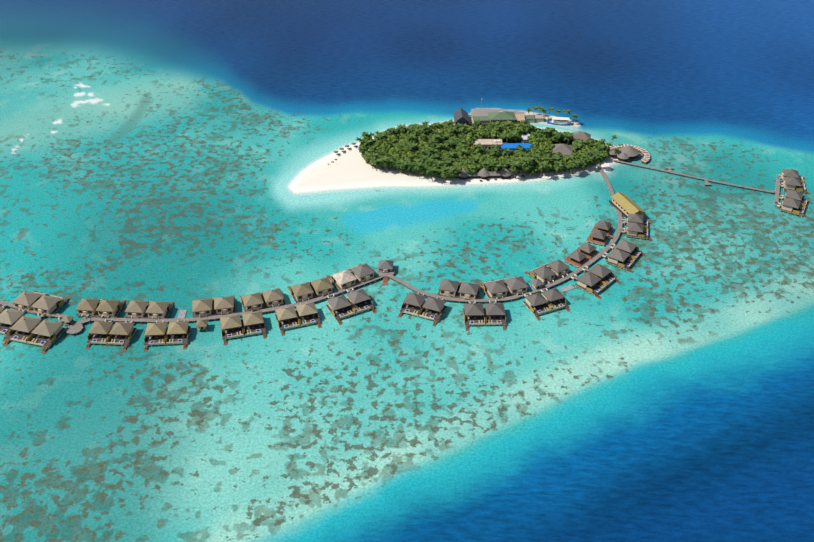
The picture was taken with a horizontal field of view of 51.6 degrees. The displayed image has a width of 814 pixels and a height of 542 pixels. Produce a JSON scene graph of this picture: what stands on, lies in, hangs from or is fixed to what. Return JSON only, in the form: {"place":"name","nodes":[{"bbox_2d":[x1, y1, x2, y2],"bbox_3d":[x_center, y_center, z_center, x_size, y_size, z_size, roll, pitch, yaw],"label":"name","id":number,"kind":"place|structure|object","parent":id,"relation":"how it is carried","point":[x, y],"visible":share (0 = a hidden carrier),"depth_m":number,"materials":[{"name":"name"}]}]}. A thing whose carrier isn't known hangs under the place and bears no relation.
{"place":"outdoors","nodes":[
{"label":"outdoors","id":0,"kind":"place"},
{"bbox_2d":[0,0,813,541],"bbox_3d":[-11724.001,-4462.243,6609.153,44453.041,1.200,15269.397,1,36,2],"label":"sea","id":1,"kind":"structure","parent":0,"point":[180,154],"depth_m":469.57,"materials":[{"name":"teal liquid"}]},
{"bbox_2d":[0,307,23,340],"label":"villa","id":2,"kind":"object","parent":1,"relation":"on","point":[9,318],"visible":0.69,"depth_m":426.11,"materials":[{"name":"brown wood"}]},
{"bbox_2d":[3,316,65,353],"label":"villa","id":3,"kind":"object","parent":1,"relation":"on","point":[34,331],"visible":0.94,"depth_m":419.76,"materials":[{"name":"brown wood"}]},
{"bbox_2d":[12,290,70,316],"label":"villa","id":4,"kind":"object","parent":1,"relation":"on","point":[41,303],"visible":0.88,"depth_m":437.31,"materials":[{"name":"brown wood"}]},
{"bbox_2d":[61,315,73,325],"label":"gate hut","id":5,"kind":"object","parent":1,"relation":"on","point":[66,320],"visible":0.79,"depth_m":427.56,"materials":[{"name":"brown wood"}]},
{"bbox_2d":[65,324,82,334],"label":"round deck","id":6,"kind":"structure","parent":1,"relation":"on","point":[73,329],"depth_m":425.87,"materials":[{"name":"grey wood"}]},
{"bbox_2d":[76,298,125,317],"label":"villa","id":7,"kind":"object","parent":1,"relation":"on","point":[91,307],"visible":0.94,"depth_m":433.77,"materials":[{"name":"brown wood"}]},
{"bbox_2d":[85,321,136,350],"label":"villa","id":8,"kind":"object","parent":1,"relation":"on","point":[108,333],"visible":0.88,"depth_m":418.62,"materials":[{"name":"brown wood"}]},
{"bbox_2d":[125,300,174,318],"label":"villa","id":9,"kind":"object","parent":1,"relation":"on","point":[148,309],"visible":0.9,"depth_m":432.38,"materials":[{"name":"brown wood"}]},
{"bbox_2d":[144,321,190,350],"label":"villa","id":10,"kind":"object","parent":1,"relation":"on","point":[161,333],"visible":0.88,"depth_m":418.46,"materials":[{"name":"brown wood"}]},
{"bbox_2d":[178,310,186,317],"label":"float platform","id":11,"kind":"structure","parent":1,"relation":"on","point":[182,313],"depth_m":437.45,"materials":[{"name":"grey wood"}]},
{"bbox_2d":[196,319,207,330],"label":"service hut","id":12,"kind":"object","parent":1,"relation":"on","point":[201,324],"visible":0.9,"depth_m":424.81,"materials":[{"name":"brown wood"}]},
{"bbox_2d":[192,295,235,317],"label":"villa","id":13,"kind":"object","parent":1,"relation":"on","point":[212,307],"visible":0.92,"depth_m":434.58,"materials":[{"name":"brown wood"}]},
{"bbox_2d":[220,311,266,344],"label":"villa","id":14,"kind":"object","parent":1,"relation":"on","point":[250,323],"visible":0.98,"depth_m":423.97,"materials":[{"name":"brown wood"}]},
{"bbox_2d":[240,288,285,311],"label":"villa","id":15,"kind":"object","parent":1,"relation":"on","point":[265,299],"visible":0.94,"depth_m":439.49,"materials":[{"name":"brown wood"}]},
{"bbox_2d":[275,302,321,335],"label":"villa","id":16,"kind":"object","parent":1,"relation":"on","point":[307,314],"visible":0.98,"depth_m":429.95,"materials":[{"name":"brown wood"}]},
{"bbox_2d":[287,277,333,302],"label":"villa","id":17,"kind":"object","parent":1,"relation":"on","point":[314,289],"visible":0.98,"depth_m":446.91,"materials":[{"name":"brown wood"}]},
{"bbox_2d":[326,263,375,289],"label":"villa","id":18,"kind":"object","parent":1,"relation":"on","point":[359,273],"visible":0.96,"depth_m":456.75,"materials":[{"name":"grey wood"}]},
{"bbox_2d":[326,289,376,324],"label":"villa","id":19,"kind":"object","parent":1,"relation":"on","point":[354,303],"visible":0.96,"depth_m":438.08,"materials":[{"name":"grey wood"}]},
{"bbox_2d":[364,147,374,154],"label":"tree","id":20,"kind":"object","parent":1,"relation":"on","point":[369,151],"visible":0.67,"depth_m":567.57,"materials":[{"name":"green plant"}]},
{"bbox_2d":[368,152,378,168],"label":"palm","id":21,"kind":"object","parent":1,"relation":"on","point":[373,156],"visible":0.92,"depth_m":554.74,"materials":[{"name":"green plant"}]},
{"bbox_2d":[379,156,387,172],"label":"palm","id":22,"kind":"object","parent":1,"relation":"on","point":[384,159],"visible":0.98,"depth_m":549.61,"materials":[{"name":"green plant"}]},
{"bbox_2d":[381,148,388,155],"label":"tree","id":23,"kind":"object","parent":1,"relation":"on","point":[385,151],"visible":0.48,"depth_m":564.76,"materials":[{"name":"green plant"}]},
{"bbox_2d":[378,260,393,271],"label":"pavilion","id":24,"kind":"structure","parent":1,"relation":"on","point":[385,264],"depth_m":464.29,"materials":[{"name":"grey wood"}]},
{"bbox_2d":[383,141,393,148],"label":"tree","id":25,"kind":"object","parent":1,"relation":"on","point":[387,144],"visible":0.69,"depth_m":573.63,"materials":[{"name":"green plant"}]},
{"bbox_2d":[0,159,779,325],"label":"walkways","id":26,"kind":"structure","parent":1,"relation":"on","point":[389,273],"depth_m":452.03,"materials":[{"name":"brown wood"}]},
{"bbox_2d":[0,175,784,322],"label":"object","id":27,"kind":"structure","parent":26,"relation":"on","point":[778,204],"depth_m":447.27,"materials":[{"name":"brown wood"}]},
{"bbox_2d":[386,158,396,168],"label":"tree","id":28,"kind":"object","parent":1,"relation":"on","point":[392,163],"visible":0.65,"depth_m":554.92,"materials":[{"name":"green plant"}]},
{"bbox_2d":[391,134,400,142],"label":"tree","id":29,"kind":"object","parent":1,"relation":"on","point":[394,138],"visible":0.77,"depth_m":580.11,"materials":[{"name":"green plant"}]},
{"bbox_2d":[390,153,403,160],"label":"tree","id":30,"kind":"object","parent":1,"relation":"on","point":[397,156],"visible":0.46,"depth_m":560.83,"materials":[{"name":"green plant"}]},
{"bbox_2d":[405,143,414,149],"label":"tree","id":31,"kind":"object","parent":1,"relation":"on","point":[409,146],"visible":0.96,"depth_m":565.87,"materials":[{"name":"green plant"}]},
{"bbox_2d":[405,132,414,140],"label":"tree","id":32,"kind":"object","parent":1,"relation":"on","point":[409,136],"visible":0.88,"depth_m":578.75,"materials":[{"name":"green plant"}]},
{"bbox_2d":[406,163,416,173],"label":"tree","id":33,"kind":"object","parent":1,"relation":"on","point":[411,168],"visible":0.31,"depth_m":549.91,"materials":[{"name":"green plant"}]},
{"bbox_2d":[406,154,417,161],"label":"tree","id":34,"kind":"object","parent":1,"relation":"on","point":[410,157],"visible":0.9,"depth_m":558.29,"materials":[{"name":"green plant"}]},
{"bbox_2d":[412,127,420,135],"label":"tree","id":35,"kind":"object","parent":1,"relation":"on","point":[416,132],"visible":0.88,"depth_m":583.01,"materials":[{"name":"green plant"}]},
{"bbox_2d":[413,162,423,178],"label":"palm","id":36,"kind":"object","parent":1,"relation":"on","point":[418,165],"visible":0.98,"depth_m":545.90,"materials":[{"name":"green plant"}]},
{"bbox_2d":[415,150,425,157],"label":"tree","id":37,"kind":"object","parent":1,"relation":"on","point":[420,153],"visible":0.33,"depth_m":563.33,"materials":[{"name":"green plant"}]},
{"bbox_2d":[398,292,446,325],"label":"villa","id":38,"kind":"object","parent":1,"relation":"on","point":[415,304],"visible":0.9,"depth_m":436.29,"materials":[{"name":"grey wood"}]},
{"bbox_2d":[418,155,427,161],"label":"tree","id":39,"kind":"object","parent":1,"relation":"on","point":[423,158],"visible":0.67,"depth_m":554.19,"materials":[{"name":"green plant"}]},
{"bbox_2d":[425,147,435,155],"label":"tree","id":40,"kind":"object","parent":1,"relation":"on","point":[430,150],"visible":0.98,"depth_m":559.82,"materials":[{"name":"green plant"}]},
{"bbox_2d":[426,166,437,181],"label":"palm","id":41,"kind":"object","parent":1,"relation":"on","point":[431,170],"visible":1,"depth_m":541.84,"materials":[{"name":"green plant"}]},
{"bbox_2d":[431,166,441,175],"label":"tree","id":42,"kind":"object","parent":1,"relation":"on","point":[437,171],"visible":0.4,"depth_m":546.58,"materials":[{"name":"green plant"}]},
{"bbox_2d":[432,159,441,166],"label":"tree","id":43,"kind":"object","parent":1,"relation":"on","point":[437,162],"visible":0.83,"depth_m":549.72,"materials":[{"name":"green plant"}]},
{"bbox_2d":[431,128,444,133],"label":"tree","id":44,"kind":"object","parent":1,"relation":"on","point":[440,131],"visible":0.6,"depth_m":590.13,"materials":[{"name":"green plant"}]},
{"bbox_2d":[440,170,448,184],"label":"palm","id":45,"kind":"object","parent":1,"relation":"on","point":[445,172],"visible":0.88,"depth_m":540.42,"materials":[{"name":"green plant"}]},
{"bbox_2d":[442,144,453,151],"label":"tree","id":46,"kind":"object","parent":1,"relation":"on","point":[447,148],"visible":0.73,"depth_m":570.31,"materials":[{"name":"green plant"}]},
{"bbox_2d":[447,167,454,183],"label":"palm","id":47,"kind":"object","parent":1,"relation":"on","point":[450,170],"visible":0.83,"depth_m":541.41,"materials":[{"name":"green plant"}]},
{"bbox_2d":[437,279,480,302],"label":"villa","id":48,"kind":"object","parent":1,"relation":"on","point":[456,289],"visible":0.96,"depth_m":446.54,"materials":[{"name":"grey wood"}]},
{"bbox_2d":[453,107,469,124],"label":"building","id":49,"kind":"structure","parent":1,"relation":"on","point":[460,114],"depth_m":610.12,"materials":[{"name":"grey paint"}]},
{"bbox_2d":[459,123,468,131],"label":"tree","id":50,"kind":"object","parent":1,"relation":"on","point":[463,127],"visible":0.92,"depth_m":587.65,"materials":[{"name":"green plant"}]},
{"bbox_2d":[460,157,475,164],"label":"tree","id":51,"kind":"object","parent":1,"relation":"on","point":[468,161],"visible":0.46,"depth_m":553.74,"materials":[{"name":"green plant"}]},
{"bbox_2d":[463,134,475,140],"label":"tree","id":52,"kind":"object","parent":1,"relation":"on","point":[469,137],"visible":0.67,"depth_m":582.96,"materials":[{"name":"green plant"}]},
{"bbox_2d":[463,164,476,173],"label":"tree","id":53,"kind":"object","parent":1,"relation":"on","point":[472,168],"visible":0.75,"depth_m":548.73,"materials":[{"name":"green plant"}]},
{"bbox_2d":[470,150,482,156],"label":"tree","id":54,"kind":"object","parent":1,"relation":"on","point":[479,153],"visible":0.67,"depth_m":564.06,"materials":[{"name":"green plant"}]},
{"bbox_2d":[474,143,483,152],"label":"palm","id":55,"kind":"object","parent":1,"relation":"on","point":[479,146],"visible":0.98,"depth_m":562.93,"materials":[{"name":"green plant"}]},
{"bbox_2d":[478,156,484,163],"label":"tree","id":56,"kind":"object","parent":1,"relation":"on","point":[481,160],"visible":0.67,"depth_m":555.28,"materials":[{"name":"green plant"}]},
{"bbox_2d":[457,167,511,179],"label":"beach restaurant","id":57,"kind":"structure","parent":1,"relation":"on","point":[484,173],"depth_m":549.52,"materials":[{"name":"grey wood"}]},
{"bbox_2d":[463,303,506,330],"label":"villa","id":58,"kind":"object","parent":1,"relation":"on","point":[492,314],"visible":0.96,"depth_m":430.71,"materials":[{"name":"grey wood"}]},
{"bbox_2d":[473,139,502,149],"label":"building","id":59,"kind":"structure","parent":1,"relation":"on","point":[486,143],"depth_m":582.09,"materials":[{"name":"white paint"}]},
{"bbox_2d":[490,148,499,157],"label":"palm","id":60,"kind":"object","parent":1,"relation":"on","point":[495,150],"visible":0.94,"depth_m":560.85,"materials":[{"name":"green plant"}]},
{"bbox_2d":[490,129,501,138],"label":"tree","id":61,"kind":"object","parent":1,"relation":"on","point":[495,130],"visible":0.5,"depth_m":590.62,"materials":[{"name":"green plant"}]},
{"bbox_2d":[492,163,501,172],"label":"palm","id":62,"kind":"object","parent":1,"relation":"on","point":[496,166],"visible":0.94,"depth_m":545.95,"materials":[{"name":"green plant"}]},
{"bbox_2d":[496,159,506,169],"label":"tree","id":63,"kind":"object","parent":1,"relation":"on","point":[501,162],"visible":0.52,"depth_m":555.22,"materials":[{"name":"green plant"}]},
{"bbox_2d":[479,276,528,297],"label":"villa","id":64,"kind":"object","parent":1,"relation":"on","point":[508,287],"visible":0.88,"depth_m":448.01,"materials":[{"name":"grey wood"}]},
{"bbox_2d":[468,111,543,125],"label":"large building","id":65,"kind":"structure","parent":1,"relation":"on","point":[502,116],"depth_m":614.78,"materials":[{"name":"green paint"}]},
{"bbox_2d":[501,130,511,140],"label":"tree","id":66,"kind":"object","parent":1,"relation":"on","point":[504,132],"visible":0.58,"depth_m":587.99,"materials":[{"name":"green plant"}]},
{"bbox_2d":[501,148,511,155],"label":"palm","id":67,"kind":"object","parent":1,"relation":"on","point":[507,151],"visible":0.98,"depth_m":560.40,"materials":[{"name":"green plant"}]},
{"bbox_2d":[510,160,520,176],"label":"palm","id":68,"kind":"object","parent":1,"relation":"on","point":[515,164],"visible":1,"depth_m":544.38,"materials":[{"name":"green plant"}]},
{"bbox_2d":[510,133,521,141],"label":"tree","id":69,"kind":"object","parent":1,"relation":"on","point":[517,137],"visible":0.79,"depth_m":585.97,"materials":[{"name":"green plant"}]},
{"bbox_2d":[501,143,531,150],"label":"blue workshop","id":70,"kind":"structure","parent":1,"relation":"on","point":[511,146],"depth_m":579.38,"materials":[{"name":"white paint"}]},
{"bbox_2d":[515,145,529,153],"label":"tree","id":71,"kind":"object","parent":1,"relation":"on","point":[519,148],"visible":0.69,"depth_m":567.12,"materials":[{"name":"green plant"}]},
{"bbox_2d":[521,134,529,142],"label":"building","id":72,"kind":"structure","parent":1,"relation":"on","point":[524,138],"depth_m":589.97,"materials":[{"name":"white"}]},
{"bbox_2d":[522,157,530,165],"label":"palm","id":73,"kind":"object","parent":1,"relation":"on","point":[525,160],"visible":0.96,"depth_m":547.03,"materials":[{"name":"green plant"}]},
{"bbox_2d":[525,123,533,133],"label":"palm","id":74,"kind":"object","parent":1,"relation":"on","point":[528,125],"visible":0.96,"depth_m":591.32,"materials":[{"name":"green plant"}]},
{"bbox_2d":[527,166,539,175],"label":"tree","id":75,"kind":"object","parent":1,"relation":"on","point":[535,169],"visible":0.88,"depth_m":549.94,"materials":[{"name":"green plant"}]},
{"bbox_2d":[528,126,539,134],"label":"tree","id":76,"kind":"object","parent":1,"relation":"on","point":[533,130],"visible":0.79,"depth_m":592.23,"materials":[{"name":"green plant"}]},
{"bbox_2d":[530,279,543,288],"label":"service hut","id":77,"kind":"object","parent":1,"relation":"on","point":[536,283],"visible":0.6,"depth_m":452.10,"materials":[{"name":"grey wood"}]},
{"bbox_2d":[535,157,545,162],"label":"tree","id":78,"kind":"object","parent":1,"relation":"on","point":[541,159],"visible":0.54,"depth_m":554.26,"materials":[{"name":"green plant"}]},
{"bbox_2d":[539,161,548,178],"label":"palm","id":79,"kind":"object","parent":1,"relation":"on","point":[544,164],"visible":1,"depth_m":544.71,"materials":[{"name":"green plant"}]},
{"bbox_2d":[537,160,551,173],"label":"tree","id":80,"kind":"object","parent":1,"relation":"on","point":[549,166],"visible":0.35,"depth_m":551.37,"materials":[{"name":"green plant"}]},
{"bbox_2d":[523,288,569,320],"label":"villa","id":81,"kind":"object","parent":1,"relation":"on","point":[550,300],"visible":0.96,"depth_m":439.75,"materials":[{"name":"grey wood"}]},
{"bbox_2d":[542,149,550,156],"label":"tree","id":82,"kind":"object","parent":1,"relation":"on","point":[547,152],"visible":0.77,"depth_m":564.94,"materials":[{"name":"green plant"}]},
{"bbox_2d":[524,259,569,285],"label":"villa","id":83,"kind":"object","parent":1,"relation":"on","point":[554,270],"visible":0.85,"depth_m":460.71,"materials":[{"name":"grey wood"}]},
{"bbox_2d":[544,142,554,148],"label":"tree","id":84,"kind":"object","parent":1,"relation":"on","point":[552,145],"visible":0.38,"depth_m":574.34,"materials":[{"name":"green plant"}]},
{"bbox_2d":[550,155,559,164],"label":"palm","id":85,"kind":"object","parent":1,"relation":"on","point":[555,158],"visible":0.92,"depth_m":553.02,"materials":[{"name":"green plant"}]},
{"bbox_2d":[549,152,562,159],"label":"tree","id":86,"kind":"object","parent":1,"relation":"on","point":[556,154],"visible":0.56,"depth_m":561.30,"materials":[{"name":"green plant"}]},
{"bbox_2d":[547,117,570,124],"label":"boat","id":87,"kind":"object","parent":1,"relation":"on","point":[560,121],"visible":0.98,"depth_m":613.54,"materials":[{"name":"white paint"}]},
{"bbox_2d":[555,163,565,176],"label":"palm","id":88,"kind":"object","parent":1,"relation":"on","point":[560,166],"visible":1,"depth_m":547.42,"materials":[{"name":"green plant"}]},
{"bbox_2d":[551,144,573,156],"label":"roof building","id":89,"kind":"structure","parent":1,"relation":"on","point":[565,149],"depth_m":571.65,"materials":[{"name":"grey"}]},
{"bbox_2d":[560,285,574,291],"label":"float platform","id":90,"kind":"structure","parent":1,"relation":"on","point":[567,288],"depth_m":454.82,"materials":[{"name":"grey wood"}]},
{"bbox_2d":[563,133,571,144],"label":"palm","id":91,"kind":"object","parent":1,"relation":"on","point":[568,136],"visible":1,"depth_m":581.34,"materials":[{"name":"green plant"}]},
{"bbox_2d":[570,158,579,174],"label":"palm","id":92,"kind":"object","parent":1,"relation":"on","point":[576,161],"visible":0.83,"depth_m":549.51,"materials":[{"name":"green plant"}]},
{"bbox_2d":[571,141,583,152],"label":"palm","id":93,"kind":"object","parent":1,"relation":"on","point":[579,145],"visible":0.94,"depth_m":567.53,"materials":[{"name":"green plant"}]},
{"bbox_2d":[563,243,597,266],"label":"villa","id":94,"kind":"object","parent":1,"relation":"on","point":[582,254],"visible":0.88,"depth_m":474.78,"materials":[{"name":"grey wood"}]},
{"bbox_2d":[571,131,590,143],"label":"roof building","id":95,"kind":"structure","parent":1,"relation":"on","point":[582,135],"depth_m":589.06,"materials":[{"name":"grey"}]},
{"bbox_2d":[580,159,588,168],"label":"tree","id":96,"kind":"object","parent":1,"relation":"on","point":[584,163],"visible":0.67,"depth_m":556.63,"materials":[{"name":"green plant"}]},
{"bbox_2d":[582,155,594,169],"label":"palm","id":97,"kind":"object","parent":1,"relation":"on","point":[589,158],"visible":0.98,"depth_m":553.24,"materials":[{"name":"green plant"}]},
{"bbox_2d":[586,139,597,146],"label":"tree","id":98,"kind":"object","parent":1,"relation":"on","point":[590,142],"visible":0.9,"depth_m":580.58,"materials":[{"name":"green plant"}]},
{"bbox_2d":[575,264,620,298],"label":"villa","id":99,"kind":"object","parent":1,"relation":"on","point":[596,279],"visible":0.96,"depth_m":454.95,"materials":[{"name":"grey wood"}]},
{"bbox_2d":[592,151,604,168],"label":"palm","id":100,"kind":"object","parent":1,"relation":"on","point":[597,155],"visible":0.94,"depth_m":553.63,"materials":[{"name":"green plant"}]},
{"bbox_2d":[593,140,604,146],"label":"tree","id":101,"kind":"object","parent":1,"relation":"on","point":[598,143],"visible":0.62,"depth_m":577.50,"materials":[{"name":"green plant"}]},
{"bbox_2d":[586,220,612,246],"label":"villa","id":102,"kind":"object","parent":1,"relation":"on","point":[600,232],"visible":0.96,"depth_m":491.98,"materials":[{"name":"grey wood"}]},
{"bbox_2d":[606,240,646,272],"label":"villa","id":103,"kind":"object","parent":1,"relation":"on","point":[624,254],"visible":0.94,"depth_m":473.21,"materials":[{"name":"grey wood"}]},
{"bbox_2d":[609,192,645,217],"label":"dive centre building","id":104,"kind":"structure","parent":1,"relation":"on","point":[624,204],"depth_m":515.16,"materials":[{"name":"yellow paint"}]},
{"bbox_2d":[609,144,649,162],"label":"overwater restaurant","id":105,"kind":"structure","parent":1,"relation":"on","point":[626,152],"depth_m":570.88,"materials":[{"name":"grey wood"}]},
{"bbox_2d":[626,213,652,240],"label":"villa","id":106,"kind":"object","parent":1,"relation":"on","point":[636,225],"visible":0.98,"depth_m":496.25,"materials":[{"name":"grey wood"}]},
{"bbox_2d":[780,169,810,193],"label":"villa","id":107,"kind":"object","parent":1,"relation":"on","point":[792,179],"visible":0.96,"depth_m":539.44,"materials":[{"name":"grey wood"}]},
{"bbox_2d":[780,190,811,217],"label":"villa","id":108,"kind":"object","parent":1,"relation":"on","point":[794,202],"visible":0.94,"depth_m":517.89,"materials":[{"name":"grey wood"}]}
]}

